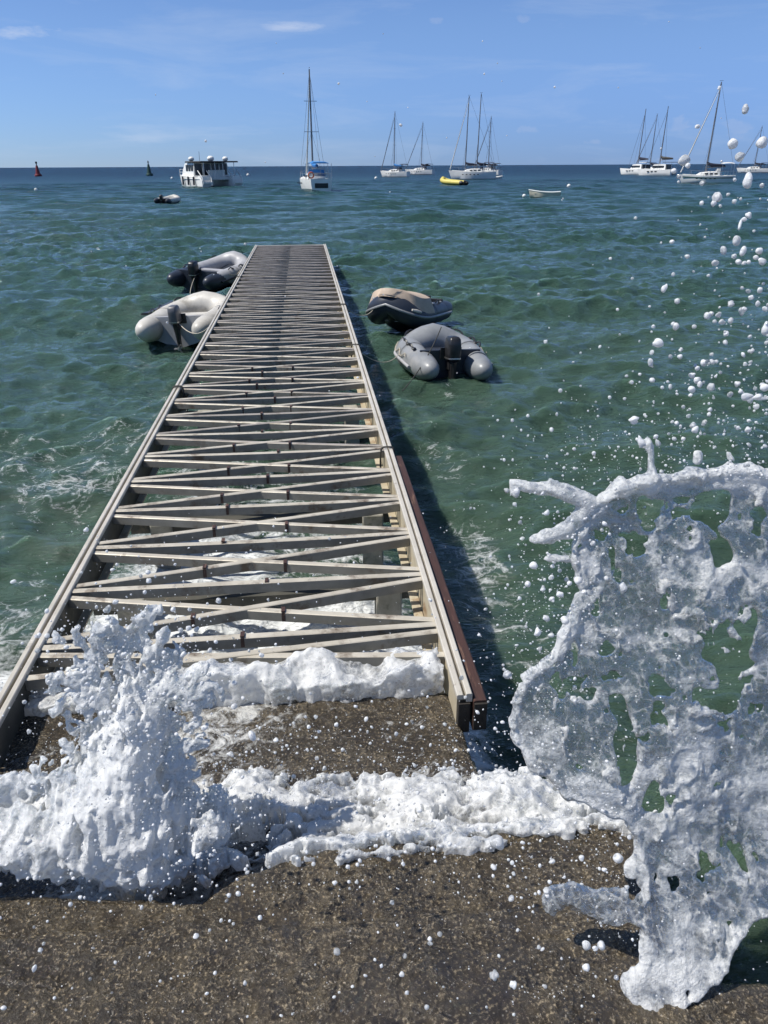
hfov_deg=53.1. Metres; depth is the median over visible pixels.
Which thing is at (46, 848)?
water splash
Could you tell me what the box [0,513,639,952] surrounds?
spray drops
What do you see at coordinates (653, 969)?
water splash
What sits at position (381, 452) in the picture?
rope lashing
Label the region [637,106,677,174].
catamaran
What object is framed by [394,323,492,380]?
dinghy
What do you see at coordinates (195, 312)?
dinghy
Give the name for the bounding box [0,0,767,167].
sky
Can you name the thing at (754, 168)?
sailboat
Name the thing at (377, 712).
landing slab
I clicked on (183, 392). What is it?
rope lashing
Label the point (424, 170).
sailboat
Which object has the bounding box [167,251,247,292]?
dinghy
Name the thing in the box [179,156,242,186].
motor catamaran
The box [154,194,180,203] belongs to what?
dinghy
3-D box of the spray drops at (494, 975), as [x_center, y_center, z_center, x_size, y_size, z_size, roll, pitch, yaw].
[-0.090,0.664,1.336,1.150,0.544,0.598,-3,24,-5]
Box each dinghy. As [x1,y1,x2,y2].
[135,291,225,351]
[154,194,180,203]
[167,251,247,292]
[365,288,452,331]
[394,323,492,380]
[440,176,468,184]
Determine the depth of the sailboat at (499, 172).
214.08 m
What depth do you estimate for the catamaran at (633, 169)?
214.53 m
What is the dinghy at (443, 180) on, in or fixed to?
on the sea
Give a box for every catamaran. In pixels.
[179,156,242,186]
[620,110,656,174]
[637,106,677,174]
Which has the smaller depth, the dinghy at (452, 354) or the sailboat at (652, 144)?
the dinghy at (452, 354)
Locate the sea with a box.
[0,164,767,984]
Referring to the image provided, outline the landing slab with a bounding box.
[0,693,497,904]
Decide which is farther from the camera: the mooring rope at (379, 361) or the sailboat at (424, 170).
the sailboat at (424, 170)
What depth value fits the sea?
10.47 m
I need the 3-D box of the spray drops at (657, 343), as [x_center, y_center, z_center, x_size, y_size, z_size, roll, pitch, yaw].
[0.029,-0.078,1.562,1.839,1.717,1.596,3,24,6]
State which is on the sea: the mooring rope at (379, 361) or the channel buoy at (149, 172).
the channel buoy at (149, 172)
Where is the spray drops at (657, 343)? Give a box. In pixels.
[91,21,767,999]
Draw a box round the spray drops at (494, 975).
[0,800,639,1019]
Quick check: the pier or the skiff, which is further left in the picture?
the pier
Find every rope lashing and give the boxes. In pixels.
[172,385,187,410]
[380,446,395,467]
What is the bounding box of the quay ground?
[0,823,767,1023]
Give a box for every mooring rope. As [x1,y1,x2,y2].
[179,324,207,333]
[362,352,399,362]
[402,327,441,390]
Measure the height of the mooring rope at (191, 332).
0.385 m
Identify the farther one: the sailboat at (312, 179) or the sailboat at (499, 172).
the sailboat at (499, 172)
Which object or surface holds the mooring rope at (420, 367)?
attached to the dinghy at (452, 354)
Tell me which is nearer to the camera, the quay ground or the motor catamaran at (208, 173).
the quay ground
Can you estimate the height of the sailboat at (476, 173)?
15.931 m
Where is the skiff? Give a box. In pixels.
[522,189,560,197]
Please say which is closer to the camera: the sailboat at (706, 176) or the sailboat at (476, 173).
the sailboat at (706, 176)
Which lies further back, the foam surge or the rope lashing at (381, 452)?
the rope lashing at (381, 452)
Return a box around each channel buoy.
[34,162,41,175]
[146,161,152,175]
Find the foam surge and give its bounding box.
[0,647,443,716]
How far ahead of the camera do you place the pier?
5.10 m
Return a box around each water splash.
[0,604,239,901]
[508,438,767,1011]
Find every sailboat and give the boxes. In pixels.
[297,67,331,190]
[381,114,409,176]
[405,123,434,173]
[449,92,496,178]
[474,117,502,174]
[636,114,662,168]
[679,80,736,183]
[737,127,767,171]
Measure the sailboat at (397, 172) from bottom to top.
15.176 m
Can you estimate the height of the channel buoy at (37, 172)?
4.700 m
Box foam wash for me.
[146,765,687,898]
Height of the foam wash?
0.255 m
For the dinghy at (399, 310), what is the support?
on the sea
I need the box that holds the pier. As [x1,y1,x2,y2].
[0,244,486,766]

